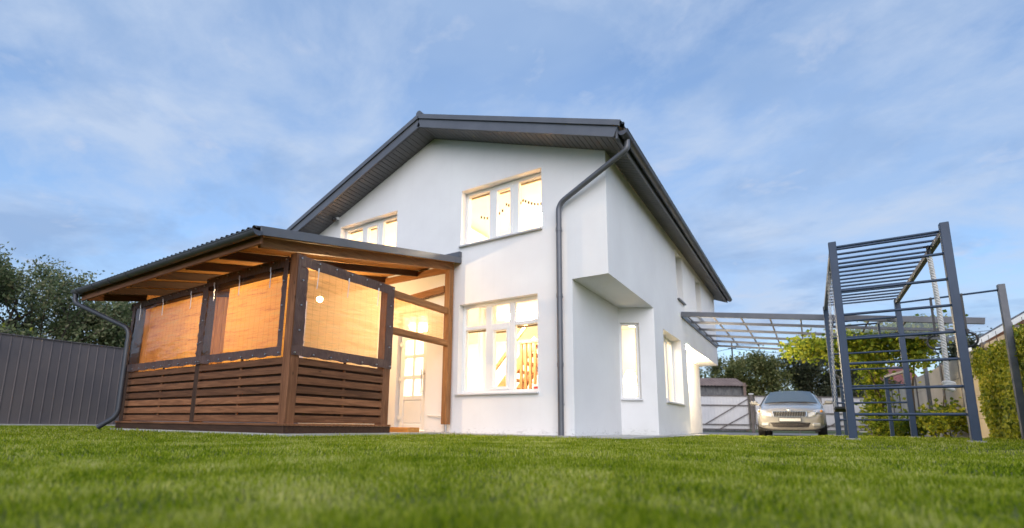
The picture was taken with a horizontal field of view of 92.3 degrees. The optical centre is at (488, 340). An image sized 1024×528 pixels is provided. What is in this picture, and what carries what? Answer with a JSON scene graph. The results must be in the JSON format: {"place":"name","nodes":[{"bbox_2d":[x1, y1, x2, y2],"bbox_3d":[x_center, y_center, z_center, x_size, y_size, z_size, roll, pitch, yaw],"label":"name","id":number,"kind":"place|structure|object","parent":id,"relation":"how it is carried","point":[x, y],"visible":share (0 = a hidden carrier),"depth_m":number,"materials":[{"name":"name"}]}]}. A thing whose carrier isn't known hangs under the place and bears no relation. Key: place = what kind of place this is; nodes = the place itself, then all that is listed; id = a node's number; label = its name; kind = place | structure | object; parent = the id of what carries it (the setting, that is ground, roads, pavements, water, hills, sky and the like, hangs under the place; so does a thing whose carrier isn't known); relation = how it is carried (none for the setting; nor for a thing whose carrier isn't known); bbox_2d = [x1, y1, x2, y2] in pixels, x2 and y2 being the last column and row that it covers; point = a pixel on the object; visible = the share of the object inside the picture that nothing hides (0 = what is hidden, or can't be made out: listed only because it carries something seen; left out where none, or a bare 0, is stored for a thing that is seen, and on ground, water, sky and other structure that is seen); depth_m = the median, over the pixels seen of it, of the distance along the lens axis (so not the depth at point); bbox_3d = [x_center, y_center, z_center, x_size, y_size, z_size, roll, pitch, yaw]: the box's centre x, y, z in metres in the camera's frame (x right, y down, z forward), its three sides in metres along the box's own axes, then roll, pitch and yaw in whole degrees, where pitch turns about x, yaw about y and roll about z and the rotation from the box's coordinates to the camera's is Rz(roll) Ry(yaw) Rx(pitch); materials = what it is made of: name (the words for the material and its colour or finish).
{"place":"outdoors","nodes":[
{"label":"outdoors","id":0,"kind":"place"},
{"bbox_2d":[110,428,456,436],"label":"veranda paving","id":1,"kind":"structure","parent":0,"point":[329,434],"depth_m":6.77,"materials":[{"name":"concrete"}]},
{"bbox_2d":[71,225,461,433],"bbox_3d":[-3.895,-0.086,8.626,5.470,3.316,4.048,-6,-12,33],"label":"veranda","id":2,"kind":"object","parent":1,"relation":"on","point":[216,335],"visible":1,"depth_m":7.07,"materials":[{"name":"brown wood"}]},
{"bbox_2d":[390,427,418,431],"bbox_3d":[-1.427,1.470,8.139,0.500,0.080,0.280,-6,-12,33],"label":"door step","id":3,"kind":"object","parent":1,"relation":"on","point":[404,429],"depth_m":8.00,"materials":[{"name":"brown wood"}]},
{"bbox_2d":[0,425,1023,527],"bbox_3d":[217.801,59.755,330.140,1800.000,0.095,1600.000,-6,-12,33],"label":"ground","id":4,"kind":"structure","parent":0,"point":[509,477],"depth_m":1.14,"materials":[{"name":"green plant"}]},
{"bbox_2d":[0,248,29,334],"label":"apple tree","id":5,"kind":"object","parent":4,"relation":"on","point":[3,329],"visible":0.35,"depth_m":13.60,"materials":[{"name":"green plant"}]},
{"bbox_2d":[1,315,33,334],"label":"garden shrub","id":6,"kind":"object","parent":4,"relation":"on","point":[2,324],"visible":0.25,"depth_m":13.96,"materials":[{"name":"green plant"}]},
{"bbox_2d":[0,333,123,425],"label":"metal fence","id":7,"kind":"object","parent":4,"relation":"on","point":[47,381],"visible":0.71,"depth_m":12.77,"materials":[{"name":"metal"}]},
{"bbox_2d":[0,242,132,346],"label":"apple tree","id":8,"kind":"object","parent":4,"relation":"on","point":[57,291],"visible":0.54,"depth_m":16.04,"materials":[{"name":"green plant"}]},
{"bbox_2d":[34,301,135,347],"bbox_3d":[-13.655,0.531,18.567,4.862,5.437,5.759,-6,-12,33],"label":"apple tree","id":9,"kind":"object","parent":4,"relation":"on","point":[115,333],"visible":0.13,"depth_m":16.82,"materials":[{"name":"green plant"}]},
{"bbox_2d":[155,421,297,425],"bbox_3d":[-4.563,1.928,17.196,11.927,2.170,0.012,5,-11,-23],"label":"metal fence","id":10,"kind":"object","parent":4,"relation":"on","point":[222,422],"depth_m":15.51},
{"bbox_2d":[286,111,731,435],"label":"house","id":11,"kind":"structure","parent":4,"relation":"on","point":[598,262],"depth_m":9.01,"materials":[{"name":"paint"}]},
{"bbox_2d":[332,217,339,221],"bbox_3d":[-3.464,-2.763,11.140,0.110,0.155,0.205,-6,-12,33],"label":"security camera","id":12,"kind":"object","parent":11,"relation":"attached to","point":[334,219],"visible":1,"depth_m":11.08,"materials":[{"name":"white plastic"}]},
{"bbox_2d":[346,215,396,244],"bbox_3d":[-2.582,-2.080,10.669,1.775,1.125,0.302,-6,-12,33],"label":"window","id":13,"kind":"structure","parent":11,"relation":"in","point":[380,224],"depth_m":10.76,"materials":[{"name":"white plastic"}]},
{"bbox_2d":[397,313,426,429],"bbox_3d":[-1.435,0.558,9.434,0.738,2.285,0.163,-6,-12,33],"label":"door","id":14,"kind":"structure","parent":11,"relation":"in","point":[411,408],"depth_m":9.39,"materials":[{"name":"white plastic"}]},
{"bbox_2d":[477,306,496,390],"bbox_3d":[-0.035,0.213,9.132,0.390,2.000,0.050,-6,-12,33],"label":"curtain","id":15,"kind":"object","parent":11,"relation":"hanging from","point":[481,354],"visible":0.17,"depth_m":9.17,"materials":[{"name":"white fabric"}]},
{"bbox_2d":[454,296,538,395],"bbox_3d":[0.169,0.102,8.449,1.637,1.644,0.282,-6,-12,33],"label":"window","id":16,"kind":"structure","parent":11,"relation":"in","point":[511,327],"depth_m":8.49,"materials":[{"name":"white plastic"}]},
{"bbox_2d":[458,173,542,247],"bbox_3d":[0.242,-2.341,8.854,1.715,1.127,0.302,-6,-12,33],"label":"window","id":17,"kind":"structure","parent":11,"relation":"in","point":[514,186],"depth_m":8.93,"materials":[{"name":"white plastic"}]},
{"bbox_2d":[481,196,540,219],"bbox_3d":[0.515,-2.573,9.356,1.598,0.283,0.006,-6,-12,33],"label":"garland","id":18,"kind":"object","parent":11,"relation":"hanging from","point":[520,203],"visible":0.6,"depth_m":9.28,"materials":[{"name":"white wicker"}]},
{"bbox_2d":[496,327,537,388],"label":"staircase","id":19,"kind":"structure","parent":11,"relation":"on","point":[502,383],"depth_m":11.37,"materials":[{"name":"wood"}]},
{"bbox_2d":[504,312,535,320],"bbox_3d":[0.692,-0.523,10.905,0.707,0.100,0.707,-6,-12,33],"label":"ceiling lamp","id":20,"kind":"object","parent":11,"relation":"attached to","point":[521,316],"visible":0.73,"depth_m":10.70,"materials":[{"name":"white glass"}]},
{"bbox_2d":[519,340,537,388],"bbox_3d":[0.974,0.967,10.729,0.680,1.980,0.080,-6,-12,33],"label":"slat screen","id":21,"kind":"object","parent":11,"relation":"on","point":[530,342],"visible":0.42,"depth_m":10.85,"materials":[{"name":"wood"}]},
{"bbox_2d":[533,212,540,225],"bbox_3d":[1.351,-2.587,10.479,0.790,0.100,0.790,-6,-12,33],"label":"ceiling lamp","id":22,"kind":"object","parent":11,"relation":"attached to","point":[537,218],"visible":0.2,"depth_m":10.40,"materials":[{"name":"white glass"}]},
{"bbox_2d":[620,323,643,400],"bbox_3d":[2.732,0.392,9.468,0.402,1.505,0.205,0,-10,3],"label":"window","id":23,"kind":"structure","parent":11,"relation":"in","point":[638,398],"depth_m":9.50,"materials":[{"name":"white plastic"}]},
{"bbox_2d":[663,336,686,405],"bbox_3d":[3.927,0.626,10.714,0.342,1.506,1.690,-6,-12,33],"label":"window","id":24,"kind":"structure","parent":11,"relation":"in","point":[666,340],"depth_m":11.29,"materials":[{"name":"white plastic"}]},
{"bbox_2d":[700,378,748,431],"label":"shed","id":25,"kind":"structure","parent":4,"relation":"on","point":[721,386],"depth_m":29.92,"materials":[{"name":"stone"}]},
{"bbox_2d":[699,351,757,431],"bbox_3d":[17.545,3.695,35.840,6.362,5.850,5.362,-6,-12,33],"label":"bushy tree","id":26,"kind":"object","parent":4,"relation":"on","point":[734,369],"visible":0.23,"depth_m":35.12,"materials":[{"name":"green plant"}]},
{"bbox_2d":[743,345,798,426],"bbox_3d":[20.480,3.388,35.614,5.556,6.461,5.212,-6,-12,33],"label":"bushy tree","id":27,"kind":"object","parent":4,"relation":"on","point":[768,369],"visible":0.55,"depth_m":35.15,"materials":[{"name":"green plant"}]},
{"bbox_2d":[775,351,863,432],"bbox_3d":[24.343,3.313,35.900,6.607,6.795,6.615,-6,-12,33],"label":"dark tree","id":28,"kind":"object","parent":4,"relation":"on","point":[806,371],"visible":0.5,"depth_m":35.15,"materials":[{"name":"green plant"}]},
{"bbox_2d":[681,312,984,436],"bbox_3d":[8.185,0.913,12.263,5.189,2.896,5.370,-6,-12,33],"label":"carport","id":29,"kind":"object","parent":4,"relation":"on","point":[685,316],"visible":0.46,"depth_m":11.25,"materials":[{"name":"grey metal"}]},
{"bbox_2d":[811,358,903,432],"bbox_3d":[26.054,3.166,35.705,5.927,7.071,6.174,-2,-10,16],"label":"dark tree","id":30,"kind":"object","parent":4,"relation":"on","point":[857,381],"visible":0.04,"depth_m":34.95,"materials":[{"name":"green plant"}]},
{"bbox_2d":[862,374,872,434],"bbox_3d":[10.376,1.509,13.479,0.070,2.310,0.070,-6,-12,33],"label":"arbor post","id":31,"kind":"object","parent":4,"relation":"on","point":[867,410],"visible":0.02,"depth_m":13.40,"materials":[{"name":"grey paint"}]},
{"bbox_2d":[778,308,967,435],"bbox_3d":[9.306,1.055,12.116,3.655,3.252,4.335,-6,-12,33],"label":"grape vine","id":32,"kind":"object","parent":4,"relation":"on","point":[816,347],"visible":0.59,"depth_m":11.98,"materials":[{"name":"green plant"}]},
{"bbox_2d":[856,366,917,431],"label":"red roofed house","id":33,"kind":"structure","parent":4,"relation":"on","point":[898,378],"depth_m":44.84,"materials":[{"name":"paint"}]},
{"bbox_2d":[861,408,944,436],"bbox_3d":[11.327,2.376,13.380,1.446,1.062,1.876,2,-10,-4],"label":"garden shrub","id":34,"kind":"object","parent":4,"relation":"on","point":[904,428],"visible":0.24,"depth_m":13.18,"materials":[{"name":"green plant"}]},
{"bbox_2d":[823,221,986,442],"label":"monkey bars","id":35,"kind":"object","parent":4,"relation":"on","point":[942,234],"visible":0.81,"depth_m":6.33,"materials":[{"name":"grey paint"}]},
{"bbox_2d":[827,270,845,411],"bbox_3d":[5.214,0.008,7.402,0.173,2.106,0.573,-6,-12,33],"label":"swing","id":36,"kind":"object","parent":35,"relation":"hanging from","point":[839,408],"visible":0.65,"depth_m":7.33,"materials":[{"name":"grey metal"}]},
{"bbox_2d":[923,245,955,391],"bbox_3d":[5.780,-0.311,6.299,0.143,1.929,0.137,-6,-12,33],"label":"climbing rope","id":37,"kind":"object","parent":35,"relation":"hanging from","point":[947,381],"visible":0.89,"depth_m":6.26,"materials":[{"name":"white fabric"}]},
{"bbox_2d":[916,396,968,436],"bbox_3d":[10.941,1.945,11.740,1.222,1.246,2.141,-6,-12,33],"label":"garden shrub","id":38,"kind":"object","parent":4,"relation":"on","point":[942,424],"visible":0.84,"depth_m":11.60,"materials":[{"name":"green plant"}]},
{"bbox_2d":[882,325,1019,437],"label":"garden wall","id":39,"kind":"structure","parent":4,"relation":"on","point":[936,376],"depth_m":13.32,"materials":[{"name":"beige concrete"}]},
{"bbox_2d":[970,317,1023,438],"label":"ivy","id":40,"kind":"object","parent":39,"relation":"attached to","point":[990,367],"visible":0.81,"depth_m":9.14,"materials":[{"name":"green plant"}]},
{"bbox_2d":[931,328,981,367],"bbox_3d":[29.767,2.373,29.750,6.590,6.722,5.254,-6,-12,33],"label":"dark tree","id":41,"kind":"object","parent":4,"relation":"on","point":[952,349],"visible":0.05,"depth_m":30.20,"materials":[{"name":"green plant"}]},
{"bbox_2d":[900,284,1023,438],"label":"horizontal bar","id":42,"kind":"object","parent":4,"relation":"on","point":[1010,345],"visible":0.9,"depth_m":8.08,"materials":[{"name":"grey paint"}]},
{"bbox_2d":[926,297,946,349],"bbox_3d":[7.998,-0.313,8.816,0.054,0.964,0.284,9,-13,-41],"label":"gymnastic ring","id":43,"kind":"object","parent":42,"relation":"hanging from","point":[934,325],"visible":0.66,"depth_m":8.82,"materials":[{"name":"black plastic"}]},
{"bbox_2d":[960,293,978,347],"bbox_3d":[8.275,-0.358,8.531,0.054,0.964,0.284,9,-13,-41],"label":"gymnastic ring","id":44,"kind":"object","parent":42,"relation":"hanging from","point":[965,323],"visible":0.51,"depth_m":8.51,"materials":[{"name":"black plastic"}]},
{"bbox_2d":[968,311,1023,350],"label":"brick house","id":45,"kind":"structure","parent":4,"relation":"on","point":[1015,320],"depth_m":15.61,"materials":[{"name":"white brick"}]},
{"bbox_2d":[0,0,1023,428],"label":"sky","id":46,"kind":"structure","parent":0,"point":[134,133],"materials":[{"name":"blue"}]},
{"bbox_2d":[441,433,708,438],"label":"apron paving","id":47,"kind":"structure","parent":0,"point":[630,436],"depth_m":7.70,"materials":[{"name":"concrete"}]},
{"bbox_2d":[623,370,636,396],"bbox_3d":[2.975,0.997,10.275,0.330,0.800,0.330,-6,-12,33],"label":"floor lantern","id":48,"kind":"object","parent":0,"point":[629,384],"visible":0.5,"depth_m":10.16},
{"bbox_2d":[697,432,844,435],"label":"driveway","id":49,"kind":"structure","parent":0,"point":[757,434],"depth_m":21.08,"materials":[{"name":"grey concrete"}]},
{"bbox_2d":[748,393,755,432],"bbox_3d":[13.864,3.792,25.799,0.220,2.050,0.220,-6,-12,33],"label":"gate post","id":50,"kind":"object","parent":49,"relation":"on","point":[752,413],"visible":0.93,"depth_m":25.72,"materials":[{"name":"grey metal"}]},
{"bbox_2d":[701,395,750,429],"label":"gate","id":51,"kind":"structure","parent":50,"relation":"attached to","point":[725,412],"depth_m":25.85,"materials":[{"name":"white metal"}]},
{"bbox_2d":[750,391,832,435],"bbox_3d":[9.918,2.371,16.052,2.209,1.447,4.626,-6,-12,33],"label":"parked car","id":52,"kind":"object","parent":49,"relation":"on","point":[791,411],"visible":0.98,"depth_m":14.41,"materials":[{"name":"grey paint"}]},
{"bbox_3d":[16.243,3.863,25.730,0.060,1.950,0.060,-6,-12,33],"label":"fence post","id":53,"kind":"object","parent":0,"visible":0},
{"bbox_2d":[753,396,879,430],"bbox_3d":[17.298,3.813,25.799,6.612,1.790,0.095,1,-10,0],"label":"metal fence","id":54,"kind":"object","parent":53,"relation":"attached to","point":[829,413],"visible":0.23,"depth_m":25.84,"materials":[{"name":"white metal"}]}
]}

